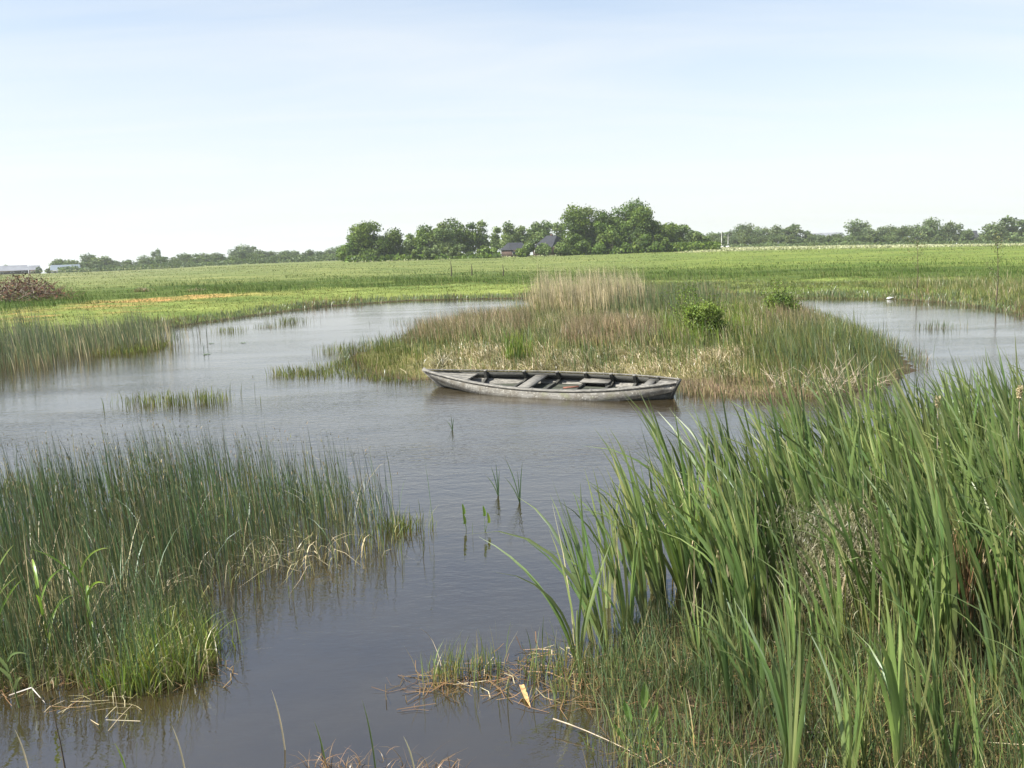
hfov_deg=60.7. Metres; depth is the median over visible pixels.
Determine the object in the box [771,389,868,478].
cattail
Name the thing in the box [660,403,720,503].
cattail
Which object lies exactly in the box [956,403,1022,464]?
cattail
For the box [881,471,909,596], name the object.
cattail
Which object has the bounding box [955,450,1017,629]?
cattail
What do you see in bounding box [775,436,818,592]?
cattail
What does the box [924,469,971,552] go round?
cattail
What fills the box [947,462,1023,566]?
cattail
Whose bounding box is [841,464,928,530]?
cattail
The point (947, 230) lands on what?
tree
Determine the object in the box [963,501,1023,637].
cattail
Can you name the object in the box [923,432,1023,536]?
cattail
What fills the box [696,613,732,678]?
cattail
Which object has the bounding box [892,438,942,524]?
cattail
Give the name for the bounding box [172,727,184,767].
grass stalk
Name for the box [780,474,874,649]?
cattail
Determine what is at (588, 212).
tree
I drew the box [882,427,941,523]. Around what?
cattail
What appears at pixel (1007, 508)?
cattail
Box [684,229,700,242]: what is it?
tree
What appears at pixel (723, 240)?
tree
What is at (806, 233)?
tree
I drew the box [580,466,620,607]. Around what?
cattail
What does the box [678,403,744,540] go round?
cattail
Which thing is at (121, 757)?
grass stalk
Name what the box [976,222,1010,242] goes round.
tree
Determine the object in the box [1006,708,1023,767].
cattail
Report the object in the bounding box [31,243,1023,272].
flowering verge
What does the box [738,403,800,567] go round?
cattail
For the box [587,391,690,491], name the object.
cattail
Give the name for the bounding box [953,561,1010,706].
cattail
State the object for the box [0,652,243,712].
rush litter
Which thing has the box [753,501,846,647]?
cattail
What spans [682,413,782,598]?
cattail
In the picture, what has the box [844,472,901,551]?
cattail
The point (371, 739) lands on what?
grass stalk
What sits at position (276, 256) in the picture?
tree
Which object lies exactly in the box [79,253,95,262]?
tree
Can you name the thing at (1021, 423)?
cattail
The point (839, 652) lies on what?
cattail
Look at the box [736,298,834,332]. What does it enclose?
island dead rushes
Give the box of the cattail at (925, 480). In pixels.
[906,439,929,492]
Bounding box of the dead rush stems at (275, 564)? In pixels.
[4,529,404,669]
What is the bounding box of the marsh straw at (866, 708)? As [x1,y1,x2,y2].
[650,576,1023,767]
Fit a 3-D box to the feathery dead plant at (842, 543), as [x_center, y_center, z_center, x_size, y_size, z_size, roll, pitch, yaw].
[2.418,1.249,6.385,1.550,0.855,1.668,-2,9,0]
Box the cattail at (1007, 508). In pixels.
[955,446,1023,515]
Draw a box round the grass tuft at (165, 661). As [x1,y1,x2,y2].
[102,583,243,698]
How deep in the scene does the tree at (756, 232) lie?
412.52 m
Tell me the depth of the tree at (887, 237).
335.52 m
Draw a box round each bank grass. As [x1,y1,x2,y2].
[0,275,1020,342]
[289,741,469,767]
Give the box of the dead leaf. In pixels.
[519,684,529,705]
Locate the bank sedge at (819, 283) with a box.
[639,278,913,300]
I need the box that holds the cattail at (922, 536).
[862,449,950,581]
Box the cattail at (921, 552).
[898,519,955,655]
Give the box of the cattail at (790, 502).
[732,423,795,510]
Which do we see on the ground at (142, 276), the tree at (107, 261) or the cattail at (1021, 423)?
the tree at (107, 261)
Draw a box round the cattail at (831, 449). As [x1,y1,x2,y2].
[759,396,876,568]
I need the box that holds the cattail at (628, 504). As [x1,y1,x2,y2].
[610,446,656,593]
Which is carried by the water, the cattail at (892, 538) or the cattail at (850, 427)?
the cattail at (850, 427)
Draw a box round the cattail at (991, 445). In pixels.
[951,395,1000,492]
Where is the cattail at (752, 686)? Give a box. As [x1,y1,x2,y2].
[673,596,774,727]
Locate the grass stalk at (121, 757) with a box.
[115,744,125,767]
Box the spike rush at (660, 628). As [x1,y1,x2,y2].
[563,539,1023,767]
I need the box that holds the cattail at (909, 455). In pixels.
[884,424,940,550]
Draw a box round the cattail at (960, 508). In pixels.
[902,467,971,557]
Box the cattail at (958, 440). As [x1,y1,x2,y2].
[928,385,984,532]
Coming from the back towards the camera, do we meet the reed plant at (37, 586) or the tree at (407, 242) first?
the tree at (407, 242)
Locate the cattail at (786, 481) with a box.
[765,444,828,553]
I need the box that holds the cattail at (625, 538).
[593,466,639,587]
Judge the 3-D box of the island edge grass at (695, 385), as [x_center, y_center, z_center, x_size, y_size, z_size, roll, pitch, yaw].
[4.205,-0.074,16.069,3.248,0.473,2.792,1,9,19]
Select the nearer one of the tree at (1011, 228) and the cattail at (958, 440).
the cattail at (958, 440)
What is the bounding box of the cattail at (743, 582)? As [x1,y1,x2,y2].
[657,492,753,648]
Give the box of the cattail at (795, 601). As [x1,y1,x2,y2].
[782,577,800,624]
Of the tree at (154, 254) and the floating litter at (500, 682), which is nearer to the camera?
the floating litter at (500, 682)
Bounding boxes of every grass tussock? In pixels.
[73,651,160,698]
[94,612,239,688]
[187,619,223,653]
[378,504,436,536]
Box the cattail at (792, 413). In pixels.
[753,366,802,482]
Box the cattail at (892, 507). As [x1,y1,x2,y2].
[856,450,910,585]
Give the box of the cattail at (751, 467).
[693,424,765,524]
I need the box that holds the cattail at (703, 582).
[644,462,714,628]
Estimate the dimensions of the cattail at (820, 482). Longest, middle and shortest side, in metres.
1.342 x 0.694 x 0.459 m
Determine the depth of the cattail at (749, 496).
6.69 m
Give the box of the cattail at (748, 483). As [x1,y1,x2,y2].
[715,442,761,521]
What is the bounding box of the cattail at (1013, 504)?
[952,459,1023,558]
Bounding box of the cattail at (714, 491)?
[668,433,751,508]
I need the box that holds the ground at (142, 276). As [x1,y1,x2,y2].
[0,246,1023,753]
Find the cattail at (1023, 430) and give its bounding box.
[959,406,1023,482]
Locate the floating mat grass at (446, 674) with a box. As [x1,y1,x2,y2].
[407,617,634,707]
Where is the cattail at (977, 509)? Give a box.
[941,412,1001,580]
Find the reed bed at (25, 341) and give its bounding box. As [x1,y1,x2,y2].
[0,301,221,381]
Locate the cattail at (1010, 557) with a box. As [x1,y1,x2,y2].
[982,534,1023,571]
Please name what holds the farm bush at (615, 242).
on the ground at (142, 276)
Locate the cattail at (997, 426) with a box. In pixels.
[955,394,1023,549]
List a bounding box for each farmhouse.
[500,242,523,256]
[533,234,562,255]
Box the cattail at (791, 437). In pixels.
[772,363,812,551]
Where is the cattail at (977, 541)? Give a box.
[934,408,982,572]
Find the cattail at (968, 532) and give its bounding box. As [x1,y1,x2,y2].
[918,457,992,612]
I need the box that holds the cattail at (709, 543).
[683,477,738,635]
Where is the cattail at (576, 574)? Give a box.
[521,484,593,641]
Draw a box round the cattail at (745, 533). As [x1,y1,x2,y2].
[724,477,788,609]
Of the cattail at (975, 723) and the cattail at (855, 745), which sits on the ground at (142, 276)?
the cattail at (855, 745)
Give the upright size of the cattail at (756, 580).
1.334 m
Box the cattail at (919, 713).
[879,613,941,757]
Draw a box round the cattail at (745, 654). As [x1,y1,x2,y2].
[674,598,749,702]
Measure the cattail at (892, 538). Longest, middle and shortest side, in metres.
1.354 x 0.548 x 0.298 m
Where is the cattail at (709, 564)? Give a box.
[656,484,726,617]
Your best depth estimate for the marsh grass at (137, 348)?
26.39 m
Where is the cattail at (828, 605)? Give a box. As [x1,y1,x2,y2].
[756,550,839,663]
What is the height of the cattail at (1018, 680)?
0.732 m
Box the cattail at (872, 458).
[829,402,898,502]
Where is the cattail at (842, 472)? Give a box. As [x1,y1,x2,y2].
[782,431,852,562]
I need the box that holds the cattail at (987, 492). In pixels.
[920,445,1023,607]
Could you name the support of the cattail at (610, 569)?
on the water
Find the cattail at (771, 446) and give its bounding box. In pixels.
[740,374,787,499]
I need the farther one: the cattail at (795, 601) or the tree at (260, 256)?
the tree at (260, 256)
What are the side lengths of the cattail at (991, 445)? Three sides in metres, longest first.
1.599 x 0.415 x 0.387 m
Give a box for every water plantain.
[462,504,466,529]
[483,506,489,530]
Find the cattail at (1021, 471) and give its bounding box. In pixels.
[988,405,1023,489]
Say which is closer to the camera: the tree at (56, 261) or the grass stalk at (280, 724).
the grass stalk at (280, 724)
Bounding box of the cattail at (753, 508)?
[709,471,758,535]
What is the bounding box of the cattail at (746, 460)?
[694,418,747,512]
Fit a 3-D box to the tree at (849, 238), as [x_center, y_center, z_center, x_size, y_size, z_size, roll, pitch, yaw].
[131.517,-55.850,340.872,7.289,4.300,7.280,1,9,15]
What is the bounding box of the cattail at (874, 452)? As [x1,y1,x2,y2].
[849,403,898,516]
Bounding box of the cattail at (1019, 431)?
[988,397,1023,476]
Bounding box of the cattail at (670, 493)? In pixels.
[624,445,699,566]
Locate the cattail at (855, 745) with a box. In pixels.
[807,628,870,767]
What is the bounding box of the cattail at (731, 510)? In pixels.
[660,466,749,566]
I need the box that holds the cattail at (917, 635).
[862,543,936,676]
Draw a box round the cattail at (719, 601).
[704,549,760,648]
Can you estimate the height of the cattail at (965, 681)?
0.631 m
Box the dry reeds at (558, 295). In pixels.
[505,261,665,318]
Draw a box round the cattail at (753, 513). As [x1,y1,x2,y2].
[711,461,762,592]
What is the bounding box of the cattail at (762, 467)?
[737,432,780,556]
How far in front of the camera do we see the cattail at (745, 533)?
6.24 m
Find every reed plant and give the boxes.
[0,549,18,648]
[0,651,25,707]
[32,548,104,663]
[32,559,71,671]
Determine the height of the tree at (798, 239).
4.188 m
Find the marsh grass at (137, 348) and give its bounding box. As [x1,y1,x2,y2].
[80,338,182,357]
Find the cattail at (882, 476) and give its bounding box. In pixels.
[862,440,884,556]
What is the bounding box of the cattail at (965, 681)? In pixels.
[951,638,976,738]
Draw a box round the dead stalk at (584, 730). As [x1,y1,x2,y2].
[553,718,640,756]
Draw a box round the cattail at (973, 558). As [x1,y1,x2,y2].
[946,507,1003,653]
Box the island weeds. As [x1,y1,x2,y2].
[646,290,773,348]
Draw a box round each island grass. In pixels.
[342,291,918,384]
[774,344,902,393]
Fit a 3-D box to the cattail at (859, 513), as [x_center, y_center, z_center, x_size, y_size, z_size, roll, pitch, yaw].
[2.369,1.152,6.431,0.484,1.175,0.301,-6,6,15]
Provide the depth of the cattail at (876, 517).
6.00 m
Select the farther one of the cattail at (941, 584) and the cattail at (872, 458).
the cattail at (872, 458)
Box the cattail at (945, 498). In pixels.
[855,458,952,598]
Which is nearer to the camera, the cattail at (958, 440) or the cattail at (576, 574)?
the cattail at (576, 574)
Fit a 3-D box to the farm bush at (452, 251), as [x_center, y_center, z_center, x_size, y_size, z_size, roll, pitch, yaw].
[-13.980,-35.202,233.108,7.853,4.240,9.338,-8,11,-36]
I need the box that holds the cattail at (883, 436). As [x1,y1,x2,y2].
[803,389,901,493]
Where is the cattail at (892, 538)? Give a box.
[833,459,905,606]
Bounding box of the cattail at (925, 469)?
[914,440,952,526]
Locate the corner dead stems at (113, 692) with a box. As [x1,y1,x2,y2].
[0,584,238,719]
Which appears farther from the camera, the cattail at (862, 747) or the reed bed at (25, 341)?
the reed bed at (25, 341)
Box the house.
[963,231,978,242]
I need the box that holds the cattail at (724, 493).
[669,454,734,515]
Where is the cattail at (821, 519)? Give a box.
[798,466,840,582]
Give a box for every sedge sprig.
[488,465,498,495]
[504,457,521,502]
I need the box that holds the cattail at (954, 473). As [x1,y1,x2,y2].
[875,406,973,517]
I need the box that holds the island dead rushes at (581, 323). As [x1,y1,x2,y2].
[538,303,688,350]
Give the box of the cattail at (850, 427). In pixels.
[812,384,868,503]
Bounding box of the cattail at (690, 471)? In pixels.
[614,445,697,548]
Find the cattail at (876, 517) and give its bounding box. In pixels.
[804,440,916,613]
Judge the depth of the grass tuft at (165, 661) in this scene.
5.79 m
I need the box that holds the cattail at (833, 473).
[781,410,859,556]
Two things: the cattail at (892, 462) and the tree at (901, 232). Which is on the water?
the cattail at (892, 462)
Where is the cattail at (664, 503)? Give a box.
[631,422,677,566]
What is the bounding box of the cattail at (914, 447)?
[819,392,928,494]
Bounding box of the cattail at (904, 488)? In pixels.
[847,460,929,578]
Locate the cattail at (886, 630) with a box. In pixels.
[847,577,903,697]
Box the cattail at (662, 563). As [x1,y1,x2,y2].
[639,494,666,620]
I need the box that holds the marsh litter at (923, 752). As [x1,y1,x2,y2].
[564,566,1023,767]
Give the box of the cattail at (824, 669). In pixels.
[808,628,829,696]
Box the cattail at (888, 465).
[866,431,906,512]
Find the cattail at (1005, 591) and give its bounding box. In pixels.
[963,477,1014,659]
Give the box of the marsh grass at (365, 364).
[252,343,450,382]
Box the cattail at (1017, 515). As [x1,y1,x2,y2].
[982,480,1023,538]
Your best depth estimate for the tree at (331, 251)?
475.79 m
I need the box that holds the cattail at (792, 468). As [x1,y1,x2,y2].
[777,455,800,496]
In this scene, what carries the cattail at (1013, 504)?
on the water
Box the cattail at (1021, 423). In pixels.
[941,397,1023,503]
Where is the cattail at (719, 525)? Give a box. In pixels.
[700,478,742,597]
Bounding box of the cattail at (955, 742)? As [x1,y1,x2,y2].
[920,684,965,767]
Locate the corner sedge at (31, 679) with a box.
[0,574,220,707]
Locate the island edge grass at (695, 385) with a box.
[667,360,819,404]
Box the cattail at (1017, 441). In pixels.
[978,396,1023,540]
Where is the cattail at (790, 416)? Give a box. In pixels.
[733,370,804,467]
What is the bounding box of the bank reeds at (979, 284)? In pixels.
[858,272,1023,313]
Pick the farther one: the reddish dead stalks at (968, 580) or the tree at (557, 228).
the tree at (557, 228)
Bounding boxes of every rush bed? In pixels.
[0,415,433,655]
[0,528,239,706]
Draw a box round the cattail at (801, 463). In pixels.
[724,406,823,545]
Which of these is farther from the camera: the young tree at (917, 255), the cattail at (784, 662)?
the young tree at (917, 255)
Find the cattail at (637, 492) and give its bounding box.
[590,428,646,541]
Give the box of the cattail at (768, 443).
[725,392,804,535]
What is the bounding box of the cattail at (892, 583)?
[879,523,948,654]
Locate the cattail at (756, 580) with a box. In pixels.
[637,462,760,641]
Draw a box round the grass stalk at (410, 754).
[403,736,414,767]
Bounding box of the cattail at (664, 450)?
[630,412,691,533]
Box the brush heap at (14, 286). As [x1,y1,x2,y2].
[0,270,87,302]
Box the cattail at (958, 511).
[920,446,984,618]
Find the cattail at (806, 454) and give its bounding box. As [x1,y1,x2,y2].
[781,408,829,530]
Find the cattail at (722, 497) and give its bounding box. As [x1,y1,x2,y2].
[697,453,749,557]
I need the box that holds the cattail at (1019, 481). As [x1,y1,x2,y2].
[983,455,1023,499]
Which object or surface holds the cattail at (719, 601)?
on the water
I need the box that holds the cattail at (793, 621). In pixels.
[770,543,797,672]
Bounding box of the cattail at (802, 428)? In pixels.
[747,380,815,503]
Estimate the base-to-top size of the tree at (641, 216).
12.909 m
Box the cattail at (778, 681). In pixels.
[721,627,791,767]
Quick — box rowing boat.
[422,367,681,400]
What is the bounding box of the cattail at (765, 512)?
[725,423,780,558]
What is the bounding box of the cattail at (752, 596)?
[707,534,758,642]
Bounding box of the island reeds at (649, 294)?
[587,271,763,317]
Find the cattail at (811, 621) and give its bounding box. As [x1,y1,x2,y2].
[802,583,821,666]
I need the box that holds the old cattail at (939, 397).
[934,394,941,449]
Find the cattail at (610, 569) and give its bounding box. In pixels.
[560,485,621,623]
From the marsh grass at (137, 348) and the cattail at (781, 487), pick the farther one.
the marsh grass at (137, 348)
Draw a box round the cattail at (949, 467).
[899,379,964,503]
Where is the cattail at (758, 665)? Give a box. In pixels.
[730,607,759,692]
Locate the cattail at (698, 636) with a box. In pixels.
[650,576,713,668]
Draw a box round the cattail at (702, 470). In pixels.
[658,403,724,524]
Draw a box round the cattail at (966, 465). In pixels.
[919,436,1007,496]
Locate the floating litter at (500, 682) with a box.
[373,631,632,719]
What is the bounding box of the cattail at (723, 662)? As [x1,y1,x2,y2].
[692,597,730,715]
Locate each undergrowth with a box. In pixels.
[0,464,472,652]
[57,253,343,272]
[344,251,501,261]
[568,241,721,254]
[723,240,1023,246]
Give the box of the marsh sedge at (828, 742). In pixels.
[565,531,1023,767]
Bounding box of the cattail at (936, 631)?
[873,566,947,689]
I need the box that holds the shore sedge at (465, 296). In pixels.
[0,287,1023,382]
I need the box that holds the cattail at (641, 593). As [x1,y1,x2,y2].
[575,484,647,622]
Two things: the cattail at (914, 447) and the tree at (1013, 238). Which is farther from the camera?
the tree at (1013, 238)
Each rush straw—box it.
[50,690,141,730]
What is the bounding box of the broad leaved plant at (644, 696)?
[613,682,664,749]
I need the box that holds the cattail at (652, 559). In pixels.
[587,454,662,618]
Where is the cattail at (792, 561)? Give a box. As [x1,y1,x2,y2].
[731,494,800,627]
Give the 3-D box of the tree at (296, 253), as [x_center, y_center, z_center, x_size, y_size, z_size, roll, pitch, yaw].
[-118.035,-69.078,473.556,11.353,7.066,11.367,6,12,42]
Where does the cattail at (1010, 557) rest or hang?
on the water
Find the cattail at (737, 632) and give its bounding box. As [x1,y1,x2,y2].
[723,590,744,657]
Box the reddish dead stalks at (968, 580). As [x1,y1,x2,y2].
[921,516,984,637]
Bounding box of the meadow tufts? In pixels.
[0,245,1023,292]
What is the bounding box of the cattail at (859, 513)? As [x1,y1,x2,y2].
[795,470,871,592]
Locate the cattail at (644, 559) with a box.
[567,484,659,589]
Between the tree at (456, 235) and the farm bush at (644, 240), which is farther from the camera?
the tree at (456, 235)
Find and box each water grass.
[0,465,62,496]
[100,389,197,407]
[103,384,260,412]
[211,324,246,331]
[253,322,283,327]
[265,315,313,323]
[312,342,377,353]
[322,335,405,348]
[369,316,432,324]
[913,319,967,328]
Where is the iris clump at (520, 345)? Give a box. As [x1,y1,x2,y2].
[499,326,533,362]
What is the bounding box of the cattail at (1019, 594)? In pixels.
[952,509,1023,607]
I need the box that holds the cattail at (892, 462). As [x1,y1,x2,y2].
[869,412,927,547]
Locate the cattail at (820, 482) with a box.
[794,434,847,555]
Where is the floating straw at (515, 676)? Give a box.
[448,642,610,702]
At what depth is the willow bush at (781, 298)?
26.48 m
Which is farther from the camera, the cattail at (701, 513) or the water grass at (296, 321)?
the water grass at (296, 321)
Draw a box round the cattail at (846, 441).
[805,412,854,473]
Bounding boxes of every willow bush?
[659,278,732,343]
[664,277,701,309]
[759,277,812,312]
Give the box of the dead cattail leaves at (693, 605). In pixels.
[553,402,1023,674]
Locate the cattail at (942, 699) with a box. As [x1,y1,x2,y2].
[908,647,943,743]
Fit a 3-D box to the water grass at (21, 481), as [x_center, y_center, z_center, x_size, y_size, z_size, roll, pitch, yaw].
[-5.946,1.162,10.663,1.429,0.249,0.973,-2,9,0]
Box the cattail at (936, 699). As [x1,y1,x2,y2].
[895,626,942,751]
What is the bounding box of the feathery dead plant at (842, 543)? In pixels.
[750,489,968,638]
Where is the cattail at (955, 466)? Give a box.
[920,409,981,524]
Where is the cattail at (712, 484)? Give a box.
[675,429,723,562]
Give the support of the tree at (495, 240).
on the ground at (142, 276)
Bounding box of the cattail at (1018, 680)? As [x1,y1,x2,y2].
[969,623,1023,717]
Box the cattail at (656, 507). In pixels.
[618,477,683,566]
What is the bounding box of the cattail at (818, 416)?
[807,401,859,480]
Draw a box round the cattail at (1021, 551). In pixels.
[977,528,1023,555]
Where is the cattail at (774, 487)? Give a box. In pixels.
[728,423,790,570]
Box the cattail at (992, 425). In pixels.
[937,350,1013,496]
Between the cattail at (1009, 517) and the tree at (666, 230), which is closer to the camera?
the cattail at (1009, 517)
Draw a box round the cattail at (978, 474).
[922,403,1018,555]
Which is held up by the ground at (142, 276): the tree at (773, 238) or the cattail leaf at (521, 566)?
the tree at (773, 238)
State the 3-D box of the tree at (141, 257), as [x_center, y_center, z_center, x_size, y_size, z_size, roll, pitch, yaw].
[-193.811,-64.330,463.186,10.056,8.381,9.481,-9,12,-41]
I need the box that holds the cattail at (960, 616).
[889,477,977,668]
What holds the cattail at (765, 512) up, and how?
on the water
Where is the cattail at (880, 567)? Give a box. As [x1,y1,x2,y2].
[840,478,931,651]
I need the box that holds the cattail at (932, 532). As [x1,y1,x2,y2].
[877,457,934,564]
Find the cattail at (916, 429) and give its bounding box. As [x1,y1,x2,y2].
[877,355,950,523]
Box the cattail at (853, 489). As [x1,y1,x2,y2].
[824,448,876,601]
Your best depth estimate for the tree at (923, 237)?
332.25 m
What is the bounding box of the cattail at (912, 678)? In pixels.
[902,632,915,724]
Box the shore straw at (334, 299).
[78,283,1023,377]
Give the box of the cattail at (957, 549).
[882,481,975,574]
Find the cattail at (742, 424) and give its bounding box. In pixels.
[716,364,765,511]
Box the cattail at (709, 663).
[685,622,720,709]
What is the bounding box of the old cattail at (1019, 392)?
[1016,385,1023,456]
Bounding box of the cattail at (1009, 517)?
[938,414,1011,570]
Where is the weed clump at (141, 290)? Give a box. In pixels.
[134,287,155,291]
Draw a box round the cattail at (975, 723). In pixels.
[955,685,983,767]
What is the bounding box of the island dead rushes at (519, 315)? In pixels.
[379,301,538,347]
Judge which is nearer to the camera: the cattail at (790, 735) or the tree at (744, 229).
the cattail at (790, 735)
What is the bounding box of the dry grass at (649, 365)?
[399,336,758,381]
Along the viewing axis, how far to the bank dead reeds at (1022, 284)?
38.76 m
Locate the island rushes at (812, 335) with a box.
[739,302,935,400]
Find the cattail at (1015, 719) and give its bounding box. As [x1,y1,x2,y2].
[984,687,1023,742]
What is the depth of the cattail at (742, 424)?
7.81 m
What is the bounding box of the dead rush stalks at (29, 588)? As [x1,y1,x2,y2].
[0,442,394,654]
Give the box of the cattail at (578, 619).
[496,530,609,658]
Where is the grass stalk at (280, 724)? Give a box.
[272,692,285,749]
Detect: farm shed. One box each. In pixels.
[0,265,28,274]
[28,265,40,273]
[50,264,79,272]
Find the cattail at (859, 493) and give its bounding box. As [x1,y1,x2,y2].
[779,424,863,579]
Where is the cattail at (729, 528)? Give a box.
[656,465,743,598]
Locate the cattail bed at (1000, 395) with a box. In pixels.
[728,339,1023,534]
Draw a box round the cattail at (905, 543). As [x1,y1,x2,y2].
[860,420,946,660]
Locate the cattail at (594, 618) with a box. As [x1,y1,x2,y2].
[466,494,608,652]
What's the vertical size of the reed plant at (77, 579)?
0.902 m
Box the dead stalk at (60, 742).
[51,704,65,767]
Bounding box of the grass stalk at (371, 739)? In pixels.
[362,701,375,767]
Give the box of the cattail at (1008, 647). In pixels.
[984,597,1023,658]
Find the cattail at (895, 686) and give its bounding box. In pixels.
[828,591,904,767]
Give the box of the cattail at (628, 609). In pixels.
[521,507,640,646]
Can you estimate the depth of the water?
8.21 m
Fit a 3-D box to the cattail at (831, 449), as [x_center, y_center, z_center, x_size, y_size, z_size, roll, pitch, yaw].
[2.508,0.880,7.059,0.540,1.607,0.817,-11,3,36]
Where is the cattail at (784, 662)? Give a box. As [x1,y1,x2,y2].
[743,607,790,714]
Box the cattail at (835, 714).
[814,666,848,737]
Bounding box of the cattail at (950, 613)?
[885,444,956,677]
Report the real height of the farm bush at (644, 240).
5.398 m
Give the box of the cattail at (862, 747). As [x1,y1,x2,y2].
[829,693,869,767]
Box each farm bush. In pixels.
[411,246,438,259]
[444,244,474,256]
[475,245,497,257]
[515,248,527,256]
[518,238,551,256]
[553,242,569,255]
[566,233,593,254]
[591,229,630,254]
[631,234,672,252]
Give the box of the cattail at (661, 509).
[619,408,707,610]
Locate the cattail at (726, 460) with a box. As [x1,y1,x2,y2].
[698,375,735,501]
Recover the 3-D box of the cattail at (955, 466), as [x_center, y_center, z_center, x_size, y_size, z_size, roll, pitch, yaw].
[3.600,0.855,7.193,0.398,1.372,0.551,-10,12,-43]
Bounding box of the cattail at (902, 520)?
[867,442,923,601]
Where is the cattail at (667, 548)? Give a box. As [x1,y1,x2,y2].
[619,460,689,622]
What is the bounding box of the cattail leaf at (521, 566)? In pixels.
[483,539,572,655]
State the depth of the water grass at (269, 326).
34.23 m
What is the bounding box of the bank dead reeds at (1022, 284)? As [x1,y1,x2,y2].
[878,269,1023,314]
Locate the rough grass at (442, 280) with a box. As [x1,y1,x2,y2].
[0,256,1023,313]
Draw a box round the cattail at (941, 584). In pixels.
[854,493,945,673]
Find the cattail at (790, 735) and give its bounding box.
[710,577,811,767]
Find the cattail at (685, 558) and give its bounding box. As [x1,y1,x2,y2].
[583,459,699,614]
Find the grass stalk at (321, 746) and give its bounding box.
[315,724,326,767]
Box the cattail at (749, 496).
[713,455,769,578]
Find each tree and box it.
[35,266,41,273]
[48,258,76,266]
[71,262,92,270]
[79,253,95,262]
[87,255,115,265]
[88,260,104,267]
[100,264,116,267]
[121,259,138,265]
[136,255,150,261]
[137,259,154,268]
[148,248,160,260]
[152,256,168,268]
[170,259,183,267]
[175,252,193,267]
[188,257,203,263]
[195,252,212,261]
[199,257,211,261]
[209,256,226,265]
[210,252,225,259]
[227,249,236,257]
[231,244,253,255]
[233,249,249,264]
[247,246,257,253]
[247,252,256,262]
[253,249,268,256]
[253,253,267,261]
[266,250,276,255]
[268,255,283,262]
[276,250,288,255]
[282,254,296,259]
[287,250,301,257]
[300,249,315,256]
[314,251,326,256]
[324,247,336,254]
[335,235,361,261]
[347,220,392,258]
[380,227,408,260]
[403,233,420,254]
[412,223,434,253]
[425,222,460,253]
[443,217,471,252]
[461,222,481,252]
[475,219,491,248]
[490,226,501,250]
[499,220,518,250]
[513,225,527,244]
[526,220,553,240]
[552,222,567,239]
[560,202,593,246]
[580,204,600,246]
[588,209,619,248]
[605,196,651,243]
[628,205,655,244]
[648,220,683,244]
[669,224,690,242]
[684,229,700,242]
[689,232,710,243]
[709,233,722,243]
[719,237,728,247]
[724,229,734,242]
[728,238,739,246]
[730,223,742,243]
[736,222,756,244]
[738,234,751,244]
[750,238,758,245]
[751,226,764,237]
[756,236,768,243]
[759,227,774,242]
[766,234,779,245]
[767,224,782,244]
[775,224,801,243]
[779,235,787,243]
[784,234,794,243]
[792,228,810,242]
[794,236,804,242]
[805,234,816,245]
[816,236,827,242]
[825,234,834,245]
[829,232,844,239]
[830,237,842,242]
[842,235,855,244]
[843,218,874,237]
[851,235,868,241]
[859,227,881,241]
[862,234,873,241]
[872,235,888,242]
[877,226,886,235]
[880,235,891,241]
[882,224,895,235]
[888,225,911,241]
[890,236,899,242]
[899,236,909,242]
[902,233,929,292]
[908,225,933,241]
[908,235,920,242]
[917,235,930,242]
[921,216,943,241]
[930,235,943,241]
[936,223,954,240]
[946,220,966,242]
[959,229,973,241]
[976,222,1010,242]
[987,232,1008,303]
[997,215,1022,239]
[1004,236,1016,242]
[1015,220,1023,237]
[1015,236,1023,241]
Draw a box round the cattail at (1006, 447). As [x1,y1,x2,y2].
[925,414,1017,542]
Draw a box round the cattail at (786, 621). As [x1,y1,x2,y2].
[768,580,795,661]
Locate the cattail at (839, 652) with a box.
[797,606,846,692]
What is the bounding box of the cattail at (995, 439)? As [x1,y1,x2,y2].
[944,421,1023,464]
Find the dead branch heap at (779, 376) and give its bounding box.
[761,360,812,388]
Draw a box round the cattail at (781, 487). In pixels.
[750,439,813,569]
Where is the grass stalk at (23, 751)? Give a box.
[16,732,28,767]
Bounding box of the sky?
[0,0,1023,273]
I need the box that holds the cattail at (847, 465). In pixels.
[779,424,861,559]
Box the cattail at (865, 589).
[776,466,900,639]
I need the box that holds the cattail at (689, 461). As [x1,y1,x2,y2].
[615,413,709,574]
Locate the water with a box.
[0,297,1023,767]
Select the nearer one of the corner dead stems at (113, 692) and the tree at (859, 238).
the corner dead stems at (113, 692)
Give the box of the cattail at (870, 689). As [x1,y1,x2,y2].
[791,601,887,721]
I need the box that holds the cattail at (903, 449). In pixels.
[879,427,930,525]
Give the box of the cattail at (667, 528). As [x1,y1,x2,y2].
[650,444,692,575]
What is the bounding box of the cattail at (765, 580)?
[724,486,777,628]
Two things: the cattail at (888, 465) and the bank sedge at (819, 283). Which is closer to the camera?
the cattail at (888, 465)
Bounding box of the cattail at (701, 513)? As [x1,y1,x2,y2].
[661,446,708,572]
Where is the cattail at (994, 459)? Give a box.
[920,424,1017,547]
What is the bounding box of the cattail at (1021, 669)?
[927,577,1023,710]
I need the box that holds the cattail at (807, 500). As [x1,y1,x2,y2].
[764,391,859,594]
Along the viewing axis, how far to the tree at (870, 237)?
335.71 m

